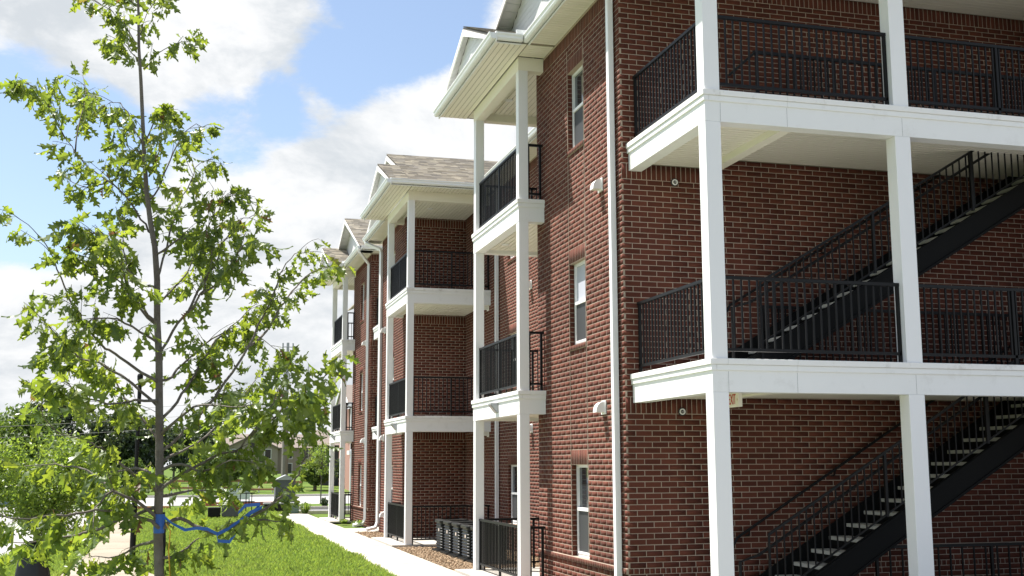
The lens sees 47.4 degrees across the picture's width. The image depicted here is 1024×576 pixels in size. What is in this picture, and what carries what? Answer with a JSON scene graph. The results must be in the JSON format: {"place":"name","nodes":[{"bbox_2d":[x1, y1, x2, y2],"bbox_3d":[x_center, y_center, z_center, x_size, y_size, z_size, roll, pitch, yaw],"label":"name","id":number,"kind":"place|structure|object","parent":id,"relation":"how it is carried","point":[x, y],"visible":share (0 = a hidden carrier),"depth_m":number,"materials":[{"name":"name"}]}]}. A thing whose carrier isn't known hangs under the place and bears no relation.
{"place":"outdoors","nodes":[
{"label":"outdoors","id":0,"kind":"place"},
{"bbox_2d":[0,507,99,555],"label":"road","id":1,"kind":"structure","parent":0,"point":[16,539],"depth_m":37.71,"materials":[{"name":"grey concrete"}]},
{"bbox_2d":[61,521,153,575],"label":"footpath","id":2,"kind":"structure","parent":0,"point":[117,544],"depth_m":29.95,"materials":[{"name":"beige concrete"}]},
{"bbox_2d":[129,373,142,561],"bbox_3d":[-8.347,3.981,25.919,0.180,4.180,0.175,2,-9,-15],"label":"street lamp","id":3,"kind":"object","parent":2,"relation":"on","point":[133,535],"visible":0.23,"depth_m":25.92,"materials":[{"name":"black metal"}]},
{"bbox_2d":[5,496,349,507],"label":"road","id":4,"kind":"structure","parent":0,"point":[301,499],"depth_m":72.81,"materials":[{"name":"grey asphalt"}]},
{"bbox_2d":[30,474,347,495],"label":"verge","id":5,"kind":"structure","parent":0,"point":[183,484],"depth_m":96.52,"materials":[{"name":"green plant"}]},
{"bbox_2d":[0,402,69,479],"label":"background tree","id":6,"kind":"object","parent":5,"relation":"on","point":[17,429],"visible":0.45,"depth_m":109.22,"materials":[{"name":"green plant"}]},
{"bbox_2d":[25,400,86,460],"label":"background tree","id":7,"kind":"object","parent":5,"relation":"on","point":[70,425],"visible":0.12,"depth_m":115.77,"materials":[{"name":"green plant"}]},
{"bbox_2d":[76,411,151,469],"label":"background tree","id":8,"kind":"object","parent":5,"relation":"on","point":[121,441],"visible":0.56,"depth_m":113.50,"materials":[{"name":"green plant"}]},
{"bbox_2d":[119,456,144,486],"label":"background tree","id":9,"kind":"object","parent":5,"relation":"on","point":[128,463],"visible":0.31,"depth_m":84.27,"materials":[{"name":"green plant"}]},
{"bbox_2d":[121,415,171,468],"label":"background tree","id":10,"kind":"object","parent":5,"relation":"on","point":[149,458],"visible":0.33,"depth_m":115.93,"materials":[{"name":"green plant"}]},
{"bbox_2d":[152,425,202,482],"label":"background tree","id":11,"kind":"object","parent":5,"relation":"on","point":[184,458],"visible":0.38,"depth_m":141.66,"materials":[{"name":"green plant"}]},
{"bbox_2d":[183,425,221,479],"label":"background tree","id":12,"kind":"object","parent":5,"relation":"on","point":[212,442],"visible":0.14,"depth_m":152.31,"materials":[{"name":"green plant"}]},
{"bbox_2d":[193,447,244,489],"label":"background tree","id":13,"kind":"object","parent":5,"relation":"on","point":[236,474],"visible":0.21,"depth_m":87.34,"materials":[{"name":"green plant"}]},
{"bbox_2d":[170,479,301,493],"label":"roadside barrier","id":14,"kind":"object","parent":5,"relation":"on","point":[238,481],"visible":0.16,"depth_m":88.54,"materials":[{"name":"grey concrete"}]},
{"bbox_2d":[224,434,313,473],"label":"house","id":15,"kind":"structure","parent":5,"relation":"on","point":[273,452],"depth_m":185.02,"materials":[{"name":"grey"}]},
{"bbox_2d":[264,449,270,458],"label":"window","id":16,"kind":"structure","parent":15,"relation":"in","point":[267,453],"depth_m":183.39,"materials":[{"name":"white glass"}]},
{"bbox_2d":[288,463,291,473],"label":"window","id":17,"kind":"structure","parent":15,"relation":"in","point":[289,464],"depth_m":185.15,"materials":[{"name":"white glass"}]},
{"bbox_2d":[271,343,293,475],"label":"utility pole","id":18,"kind":"object","parent":5,"relation":"on","point":[284,465],"visible":0.16,"depth_m":97.32,"materials":[{"name":"wood"}]},
{"bbox_2d":[0,401,279,437],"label":"overhead wires","id":19,"kind":"object","parent":18,"relation":"attached to","point":[102,421],"visible":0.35,"depth_m":95.35,"materials":[{"name":"grey"}]},
{"bbox_2d":[300,460,328,490],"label":"background tree","id":20,"kind":"object","parent":5,"relation":"on","point":[313,478],"visible":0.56,"depth_m":91.52,"materials":[{"name":"green plant"}]},
{"bbox_2d":[307,430,338,484],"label":"dark house","id":21,"kind":"structure","parent":5,"relation":"on","point":[327,441],"depth_m":99.64,"materials":[{"name":"grey"}]},
{"bbox_2d":[334,458,339,480],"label":"background tree","id":22,"kind":"object","parent":5,"relation":"on","point":[336,472],"visible":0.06,"depth_m":95.42,"materials":[{"name":"green plant"}]},
{"bbox_2d":[335,385,352,493],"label":"building","id":23,"kind":"structure","parent":5,"relation":"on","point":[349,392],"depth_m":92.26,"materials":[{"name":"white paint"}]},
{"bbox_2d":[0,0,533,467],"label":"sky","id":24,"kind":"structure","parent":0,"point":[308,97],"materials":[{"name":"blue"}]},
{"bbox_2d":[24,468,535,556],"bbox_3d":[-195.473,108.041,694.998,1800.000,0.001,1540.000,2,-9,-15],"label":"ground","id":25,"kind":"structure","parent":0,"point":[346,525],"depth_m":51.01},
{"bbox_2d":[0,521,115,575],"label":"grass","id":26,"kind":"structure","parent":25,"relation":"on","point":[57,566],"depth_m":26.00,"materials":[{"name":"green plant"}]},
{"bbox_2d":[137,506,282,515],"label":"grass","id":27,"kind":"structure","parent":25,"relation":"on","point":[166,510],"depth_m":52.03,"materials":[{"name":"green plant"}]},
{"bbox_2d":[240,492,254,510],"bbox_3d":[-11.859,9.572,51.922,0.800,0.930,0.040,2,-9,-15],"label":"black rack","id":28,"kind":"object","parent":27,"relation":"on","point":[251,493],"visible":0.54,"depth_m":51.96,"materials":[{"name":"black"}]},
{"bbox_2d":[263,502,283,510],"bbox_3d":[-10.625,9.836,52.156,0.960,0.470,0.740,2,-9,-15],"label":"transformer box","id":29,"kind":"object","parent":27,"relation":"on","point":[275,508],"visible":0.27,"depth_m":51.87,"materials":[{"name":"green"}]},
{"bbox_2d":[73,494,349,498],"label":"kerb","id":30,"kind":"structure","parent":25,"relation":"on","point":[260,495],"depth_m":81.15,"materials":[{"name":"grey concrete"}]},
{"bbox_2d":[205,502,270,505],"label":"red kerb","id":31,"kind":"structure","parent":25,"relation":"on","point":[207,504],"depth_m":64.00,"materials":[{"name":"red concrete"}]},
{"bbox_2d":[229,485,249,503],"bbox_3d":[-14.374,10.948,61.528,1.090,1.100,0.115,2,-9,-15],"label":"site sign","id":32,"kind":"object","parent":25,"relation":"on","point":[243,496],"visible":0.23,"depth_m":61.51,"materials":[{"name":"white"}]},
{"bbox_2d":[299,510,349,513],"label":"kerb","id":33,"kind":"structure","parent":25,"relation":"on","point":[318,512],"depth_m":52.70,"materials":[{"name":"grey concrete"}]},
{"bbox_2d":[299,506,349,508],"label":"kerb","id":34,"kind":"structure","parent":25,"relation":"on","point":[318,507],"depth_m":57.87,"materials":[{"name":"grey concrete"}]},
{"bbox_2d":[340,519,348,523],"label":"weeds","id":35,"kind":"object","parent":25,"relation":"on","point":[343,521],"visible":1,"depth_m":42.56,"materials":[{"name":"green plant"}]},
{"bbox_2d":[351,520,364,527],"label":"weeds","id":36,"kind":"object","parent":25,"relation":"on","point":[359,521],"visible":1,"depth_m":40.11,"materials":[{"name":"green plant"}]},
{"bbox_2d":[355,531,539,570],"bbox_3d":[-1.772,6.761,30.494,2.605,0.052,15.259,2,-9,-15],"label":"gravel","id":37,"kind":"structure","parent":25,"relation":"on","point":[438,558],"depth_m":27.08,"materials":[{"name":"brown gravel"}]},
{"bbox_2d":[432,518,466,551],"bbox_3d":[-1.516,6.154,29.083,0.840,0.785,0.840,2,-9,-15],"label":"condenser unit","id":38,"kind":"object","parent":37,"relation":"on","point":[440,535],"visible":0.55,"depth_m":28.83,"materials":[{"name":"black metal"}]},
{"bbox_2d":[440,520,472,554],"bbox_3d":[-1.262,6.016,28.178,0.840,0.785,0.840,2,-9,-15],"label":"condenser unit","id":39,"kind":"object","parent":37,"relation":"on","point":[448,534],"visible":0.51,"depth_m":27.90,"materials":[{"name":"black metal"}]},
{"bbox_2d":[448,522,472,557],"bbox_3d":[-1.008,5.878,27.273,0.840,0.785,0.840,2,-9,-15],"label":"condenser unit","id":40,"kind":"object","parent":37,"relation":"on","point":[457,540],"visible":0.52,"depth_m":26.98,"materials":[{"name":"black metal"}]},
{"bbox_2d":[457,524,492,561],"bbox_3d":[-0.753,5.740,26.368,0.840,0.785,0.840,2,-9,-15],"label":"condenser unit","id":41,"kind":"object","parent":37,"relation":"on","point":[467,542],"visible":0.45,"depth_m":26.07,"materials":[{"name":"black metal"}]},
{"bbox_2d":[467,526,504,562],"bbox_3d":[-0.499,5.603,25.463,0.840,0.785,0.840,2,-9,-15],"label":"condenser unit","id":42,"kind":"object","parent":37,"relation":"on","point":[471,561],"visible":0.16,"depth_m":25.26,"materials":[{"name":"black metal"}]},
{"bbox_2d":[316,0,1023,575],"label":"apartment building","id":43,"kind":"structure","parent":25,"relation":"on","point":[540,346],"depth_m":18.15,"materials":[{"name":"brick"}]},
{"bbox_2d":[360,465,360,505],"bbox_3d":[-5.404,7.153,42.211,0.082,1.463,0.840,2,-9,-15],"label":"window","id":44,"kind":"structure","parent":43,"relation":"in","point":[360,465],"depth_m":42.52,"materials":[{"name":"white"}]},
{"bbox_2d":[361,374,362,410],"bbox_3d":[-5.415,3.817,42.715,0.082,1.382,0.840,2,-9,-15],"label":"window","id":45,"kind":"structure","parent":43,"relation":"in","point":[362,374],"depth_m":43.02,"materials":[{"name":"white"}]},
{"bbox_2d":[363,285,363,318],"bbox_3d":[-5.426,0.521,43.214,0.082,1.382,0.840,2,-9,-15],"label":"window","id":46,"kind":"structure","parent":43,"relation":"in","point":[363,285],"depth_m":43.56,"materials":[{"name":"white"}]},
{"bbox_2d":[391,465,392,501],"bbox_3d":[-3.639,6.197,35.934,0.082,1.463,0.840,2,-9,-15],"label":"window","id":47,"kind":"structure","parent":43,"relation":"in","point":[392,465],"depth_m":36.27,"materials":[{"name":"white"}]},
{"bbox_2d":[511,465,517,523],"bbox_3d":[0.145,5.175,29.268,0.082,1.463,1.020,2,-9,-15],"label":"window","id":48,"kind":"structure","parent":43,"relation":"in","point":[514,510],"depth_m":29.57,"materials":[{"name":"white"}]},
{"bbox_2d":[572,66,582,146],"bbox_3d":[1.180,-3.058,19.716,0.082,1.382,0.840,2,-9,-15],"label":"window","id":49,"kind":"structure","parent":43,"relation":"in","point":[577,78],"depth_m":19.91,"materials":[{"name":"white"}]},
{"bbox_2d":[574,260,585,344],"bbox_3d":[1.191,0.238,19.217,0.082,1.382,0.840,2,-9,-15],"label":"window","id":50,"kind":"structure","parent":43,"relation":"in","point":[579,268],"depth_m":19.40,"materials":[{"name":"white"}]},
{"bbox_2d":[576,465,589,557],"bbox_3d":[1.203,3.574,18.712,0.082,1.463,0.840,2,-9,-15],"label":"window","id":51,"kind":"structure","parent":43,"relation":"in","point":[581,470],"depth_m":18.90,"materials":[{"name":"white"}]},
{"bbox_2d":[671,178,678,186],"bbox_3d":[2.462,-1.598,17.630,0.124,0.124,0.047,2,-9,-15],"label":"wall sprinkler","id":52,"kind":"object","parent":43,"relation":"attached to","point":[674,182],"depth_m":17.63,"materials":[{"name":"white"}]},
{"bbox_2d":[678,407,685,415],"bbox_3d":[2.503,1.814,17.122,0.124,0.124,0.047,2,-9,-15],"label":"wall sprinkler","id":53,"kind":"object","parent":43,"relation":"attached to","point":[682,411],"depth_m":17.12,"materials":[{"name":"white metal"}]},
{"bbox_2d":[729,393,741,407],"bbox_3d":[2.942,1.474,15.416,0.064,0.200,0.320,2,-9,-15],"label":"exit sign","id":54,"kind":"object","parent":43,"relation":"hanging from","point":[735,399],"visible":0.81,"depth_m":15.33,"materials":[{"name":"beige plastic"}]},
{"bbox_2d":[727,151,1023,359],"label":"staircase","id":55,"kind":"structure","parent":43,"relation":"on","point":[974,218],"depth_m":17.06,"materials":[{"name":"black metal"}]},
{"bbox_2d":[734,336,1023,575],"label":"staircase","id":56,"kind":"structure","parent":43,"relation":"on","point":[862,535],"depth_m":16.63,"materials":[{"name":"black metal"}]},
{"bbox_2d":[232,474,348,493],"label":"grass bank","id":57,"kind":"structure","parent":0,"point":[309,487],"depth_m":95.46,"materials":[{"name":"green plant"}]},
{"bbox_2d":[299,509,349,510],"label":"drive","id":58,"kind":"structure","parent":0,"point":[319,509],"depth_m":57.24,"materials":[{"name":"concrete"}]},
{"bbox_2d":[299,503,349,505],"bbox_3d":[-0.236,11.867,64.242,25.500,0.001,7.050,2,-9,-15],"label":"planting strip","id":59,"kind":"object","parent":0,"point":[321,505],"depth_m":63.62,"materials":[{"name":"green plant"}]},
{"bbox_2d":[274,475,295,501],"bbox_3d":[-12.239,10.875,62.830,1.150,1.620,1.100,2,-9,-15],"label":"utility cabinet","id":60,"kind":"object","parent":59,"relation":"on","point":[284,480],"visible":0.52,"depth_m":62.38,"materials":[{"name":"silver metal"}]},
{"bbox_2d":[306,443,329,503],"bbox_3d":[-10.793,10.266,64.878,1.701,3.429,1.780,-8,-12,41],"label":"sapling","id":61,"kind":"object","parent":59,"relation":"on","point":[321,470],"visible":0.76,"depth_m":64.88,"materials":[{"name":"green plant"}]},
{"bbox_2d":[319,497,328,505],"bbox_3d":[-9.593,10.944,59.679,0.741,0.524,0.774,2,-9,-15],"label":"strappy plant","id":62,"kind":"object","parent":59,"relation":"on","point":[324,501],"visible":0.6,"depth_m":59.56,"materials":[{"name":"green plant"}]},
{"bbox_2d":[280,513,463,575],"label":"sidewalk","id":63,"kind":"structure","parent":0,"point":[398,562],"depth_m":29.32,"materials":[{"name":"concrete"}]},
{"bbox_2d":[290,502,298,513],"bbox_3d":[-9.777,9.808,52.057,0.540,0.490,0.490,2,-9,-15],"label":"pedestal box","id":64,"kind":"object","parent":63,"relation":"on","point":[295,510],"visible":0.28,"depth_m":51.85,"materials":[{"name":"green"}]},
{"bbox_2d":[298,502,311,513],"bbox_3d":[-9.165,9.748,51.784,0.803,0.522,0.766,2,-9,-15],"label":"strappy plant","id":65,"kind":"object","parent":63,"relation":"on","point":[305,505],"visible":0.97,"depth_m":51.65,"materials":[{"name":"green plant"}]},
{"label":"lawn","id":66,"kind":"structure","parent":0,"visible":0},
{"bbox_2d":[0,430,112,540],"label":"tree","id":67,"kind":"object","parent":66,"relation":"on","point":[51,496],"visible":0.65,"depth_m":16.23,"materials":[{"name":"green plant"}]},
{"bbox_2d":[14,541,50,575],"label":"watering bag","id":68,"kind":"object","parent":67,"relation":"attached to","point":[35,569],"visible":0.41,"depth_m":16.24,"materials":[{"name":"black plastic"}]},
{"bbox_2d":[0,0,359,575],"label":"young oak","id":69,"kind":"object","parent":66,"relation":"on","point":[110,506],"visible":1,"depth_m":6.65,"materials":[{"name":"green plant"}]},
{"bbox_2d":[163,512,165,565],"bbox_3d":[-1.974,1.421,6.609,0.026,0.301,0.017,2,-9,-15],"label":"black tree tie","id":70,"kind":"object","parent":69,"relation":"hanging from","point":[164,540],"visible":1,"depth_m":6.60,"materials":[{"name":"black plastic"}]},
{"bbox_2d":[166,523,170,575],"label":"yellow strap","id":71,"kind":"object","parent":69,"relation":"hanging from","point":[168,549],"visible":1,"depth_m":6.52,"materials":[{"name":"orange"}]},
{"bbox_2d":[154,503,262,542],"bbox_3d":[-1.711,1.315,6.528,0.637,0.224,0.091,-2,-9,9],"label":"blue ribbon","id":72,"kind":"object","parent":69,"relation":"attached to","point":[160,520],"visible":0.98,"depth_m":6.52,"materials":[{"name":"blue fabric"}]},
{"bbox_2d":[208,507,220,517],"bbox_3d":[-12.058,9.122,47.242,0.500,0.480,0.500,2,-9,-15],"label":"lawn box","id":73,"kind":"object","parent":66,"relation":"on","point":[214,511],"visible":0.84,"depth_m":47.02,"materials":[{"name":"black"}]},
{"bbox_2d":[222,506,238,517],"bbox_3d":[-11.456,9.096,47.415,0.650,0.580,0.500,2,-9,-15],"label":"lawn box","id":74,"kind":"object","parent":66,"relation":"on","point":[229,512],"visible":0.56,"depth_m":47.17,"materials":[{"name":"black metal"}]},
{"bbox_2d":[127,512,399,575],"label":"grass","id":75,"kind":"structure","parent":66,"relation":"on","point":[309,552],"depth_m":27.40,"materials":[{"name":"green plant"}]}
]}

